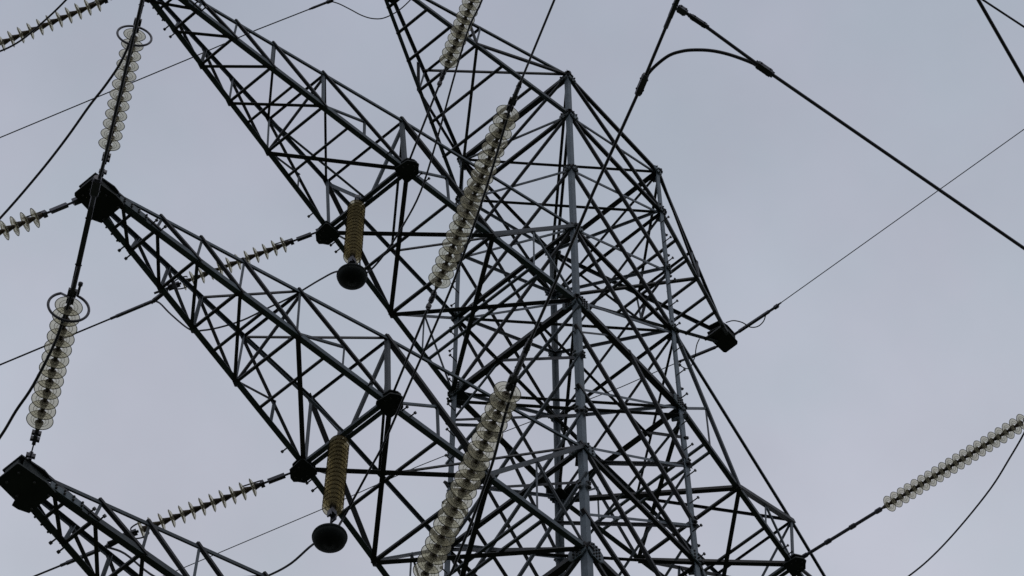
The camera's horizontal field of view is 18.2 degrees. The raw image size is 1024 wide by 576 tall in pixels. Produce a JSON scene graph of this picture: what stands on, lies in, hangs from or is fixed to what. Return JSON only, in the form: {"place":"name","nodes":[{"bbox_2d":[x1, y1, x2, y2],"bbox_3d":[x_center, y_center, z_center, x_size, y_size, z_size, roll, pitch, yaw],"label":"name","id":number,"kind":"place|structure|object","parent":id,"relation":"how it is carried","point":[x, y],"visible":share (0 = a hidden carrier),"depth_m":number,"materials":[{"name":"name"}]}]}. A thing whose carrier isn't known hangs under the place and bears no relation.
{"place":"outdoors","nodes":[
{"label":"outdoors","id":0,"kind":"place"},
{"bbox_2d":[0,0,108,50],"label":"insulator string","id":1,"kind":"object","parent":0,"point":[91,5],"visible":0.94,"depth_m":36.20,"materials":[{"name":"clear glass"}]},
{"bbox_2d":[0,0,66,51],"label":"jumper cable","id":2,"kind":"object","parent":1,"relation":"hanging from","point":[41,23],"visible":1,"depth_m":35.73,"materials":[{"name":"metal"}]},
{"bbox_2d":[0,0,1023,575],"label":"sky","id":3,"kind":"structure","parent":0,"point":[905,353],"materials":[{"name":"grey"}]},
{"bbox_2d":[976,0,1023,82],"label":"conductor","id":4,"kind":"object","parent":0,"point":[1000,38],"visible":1,"depth_m":22.67,"materials":[{"name":"metal"}]},
{"bbox_2d":[982,0,1023,27],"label":"conductor","id":5,"kind":"object","parent":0,"point":[1003,13],"visible":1,"depth_m":29.63,"materials":[{"name":"metal"}]},
{"bbox_3d":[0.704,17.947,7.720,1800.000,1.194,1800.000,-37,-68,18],"label":"ground","id":6,"kind":"structure","parent":0,"visible":0},
{"bbox_2d":[0,0,825,575],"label":"lattice tower","id":7,"kind":"structure","parent":6,"relation":"on","point":[28,486],"depth_m":37.65,"materials":[{"name":"metal"}]},
{"bbox_2d":[0,197,80,239],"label":"insulator string","id":8,"kind":"object","parent":7,"relation":"attached to","point":[40,215],"visible":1,"depth_m":31.36,"materials":[{"name":"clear glass"}]},
{"bbox_2d":[26,265,89,461],"bbox_3d":[-3.778,0.672,26.060,0.352,0.587,2.262,17,-63,-9],"label":"insulator string","id":9,"kind":"object","parent":7,"relation":"attached to","point":[73,292],"visible":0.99,"depth_m":25.99,"materials":[{"name":"clear glass"}]},
{"bbox_2d":[0,295,71,438],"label":"jumper cable","id":10,"kind":"object","parent":9,"relation":"hanging from","point":[38,374],"visible":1,"depth_m":25.82,"materials":[{"name":"metal"}]},
{"bbox_2d":[71,0,143,285],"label":"conductor","id":11,"kind":"object","parent":9,"relation":"attached to","point":[95,186],"visible":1,"depth_m":24.92,"materials":[{"name":"metal"}]},
{"bbox_2d":[98,11,152,176],"bbox_3d":[-3.807,-1.900,30.911,0.351,0.463,2.173,16,-63,-8],"label":"insulator string","id":12,"kind":"object","parent":7,"relation":"attached to","point":[122,99],"visible":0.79,"depth_m":30.87,"materials":[{"name":"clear glass"}]},
{"bbox_2d":[0,32,132,219],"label":"jumper cable","id":13,"kind":"object","parent":12,"relation":"hanging from","point":[66,137],"visible":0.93,"depth_m":30.63,"materials":[{"name":"metal"}]},
{"bbox_2d":[0,0,332,137],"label":"earth wire","id":14,"kind":"object","parent":7,"relation":"attached to","point":[323,3],"visible":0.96,"depth_m":43.75,"materials":[{"name":"metal"}]},
{"bbox_2d":[333,0,410,18],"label":"bonding loop","id":15,"kind":"object","parent":14,"relation":"attached to","point":[369,17],"visible":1,"depth_m":43.53,"materials":[{"name":"metal"}]},
{"bbox_2d":[107,469,289,543],"bbox_3d":[-3.157,2.246,32.895,2.051,0.687,0.203,-13,-63,7],"label":"insulator string","id":16,"kind":"object","parent":7,"relation":"attached to","point":[215,501],"visible":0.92,"depth_m":32.89,"materials":[{"name":"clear glass"}]},
{"bbox_2d":[34,541,117,575],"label":"conductor","id":17,"kind":"object","parent":16,"relation":"attached to","point":[88,554],"visible":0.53,"depth_m":32.78,"materials":[{"name":"metal"}]},
{"bbox_2d":[154,228,319,293],"bbox_3d":[-3.203,-0.309,37.715,2.103,0.639,0.203,-14,-63,7],"label":"insulator string","id":18,"kind":"object","parent":7,"relation":"attached to","point":[286,243],"visible":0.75,"depth_m":37.73,"materials":[{"name":"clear glass"}]},
{"bbox_2d":[0,289,168,365],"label":"conductor","id":19,"kind":"object","parent":18,"relation":"attached to","point":[149,302],"visible":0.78,"depth_m":37.64,"materials":[{"name":"metal"}]},
{"bbox_2d":[312,431,349,552],"bbox_3d":[-1.753,1.910,31.789,0.410,2.435,0.407,-37,-68,18],"label":"insulator string","id":20,"kind":"object","parent":7,"relation":"hanging from","point":[331,537],"visible":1,"depth_m":31.10,"materials":[{"name":"glass"}]},
{"bbox_2d":[106,105,511,575],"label":"jumper cable","id":21,"kind":"object","parent":20,"relation":"hanging from","point":[413,374],"visible":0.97,"depth_m":30.68,"materials":[{"name":"metal"}]},
{"bbox_2d":[336,194,367,289],"bbox_3d":[-1.791,-0.642,36.520,0.414,2.542,0.374,-37,-68,18],"label":"insulator string","id":22,"kind":"object","parent":7,"relation":"hanging from","point":[351,274],"visible":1,"depth_m":35.77,"materials":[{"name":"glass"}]},
{"bbox_2d":[154,0,482,331],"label":"jumper cable","id":23,"kind":"object","parent":22,"relation":"hanging from","point":[410,212],"visible":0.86,"depth_m":35.49,"materials":[{"name":"metal"}]},
{"bbox_2d":[163,346,717,575],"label":"earth wire","id":24,"kind":"object","parent":7,"relation":"attached to","point":[702,352],"visible":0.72,"depth_m":46.24,"materials":[{"name":"metal"}]},
{"bbox_2d":[679,339,699,368],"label":"bonding loop","id":25,"kind":"object","parent":24,"relation":"attached to","point":[695,354],"visible":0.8,"depth_m":46.11,"materials":[{"name":"metal"}]},
{"bbox_2d":[409,0,480,158],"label":"insulator string","id":26,"kind":"object","parent":7,"relation":"attached to","point":[461,26],"visible":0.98,"depth_m":36.01,"materials":[{"name":"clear glass"}]},
{"bbox_2d":[393,86,519,391],"bbox_3d":[-0.589,-0.369,31.322,0.231,1.092,4.200,16,-63,-8],"label":"insulator string","id":27,"kind":"object","parent":7,"relation":"attached to","point":[469,206],"visible":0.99,"depth_m":30.94,"materials":[{"name":"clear glass"}]},
{"bbox_2d":[512,0,554,97],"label":"conductor","id":28,"kind":"object","parent":27,"relation":"attached to","point":[519,83],"visible":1,"depth_m":29.72,"materials":[{"name":"metal"}]},
{"bbox_2d":[413,353,526,575],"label":"insulator string","id":29,"kind":"object","parent":7,"relation":"attached to","point":[483,444],"visible":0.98,"depth_m":25.85,"materials":[{"name":"clear glass"}]},
{"bbox_2d":[448,383,516,575],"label":"jumper cable","id":30,"kind":"object","parent":29,"relation":"hanging from","point":[484,484],"visible":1,"depth_m":25.54,"materials":[{"name":"metal"}]},
{"bbox_2d":[514,0,679,374],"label":"conductor","id":31,"kind":"object","parent":29,"relation":"attached to","point":[641,85],"visible":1,"depth_m":24.04,"materials":[{"name":"metal"}]},
{"bbox_2d":[648,48,753,74],"bbox_3d":[1.359,-1.646,23.507,0.896,0.252,0.199,-14,-63,7],"label":"jumper cable","id":32,"kind":"object","parent":31,"relation":"attached to","point":[659,62],"visible":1,"depth_m":23.52,"materials":[{"name":"metal"}]},
{"bbox_2d":[676,5,1023,249],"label":"tap conductor","id":33,"kind":"object","parent":31,"relation":"attached to","point":[760,66],"visible":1,"depth_m":23.43,"materials":[{"name":"metal"}]},
{"bbox_2d":[733,129,1023,335],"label":"earth wire","id":34,"kind":"object","parent":7,"relation":"attached to","point":[758,318],"visible":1,"depth_m":45.56,"materials":[{"name":"metal"}]},
{"bbox_2d":[726,316,765,327],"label":"bonding loop","id":35,"kind":"object","parent":34,"relation":"attached to","point":[746,324],"visible":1,"depth_m":46.02,"materials":[{"name":"metal"}]},
{"bbox_2d":[802,414,1023,558],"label":"insulator string","id":36,"kind":"object","parent":7,"relation":"attached to","point":[941,471],"visible":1,"depth_m":38.56,"materials":[{"name":"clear glass"}]},
{"bbox_2d":[908,432,1023,575],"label":"jumper cable","id":37,"kind":"object","parent":36,"relation":"hanging from","point":[977,505],"visible":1,"depth_m":38.77,"materials":[{"name":"metal"}]}
]}

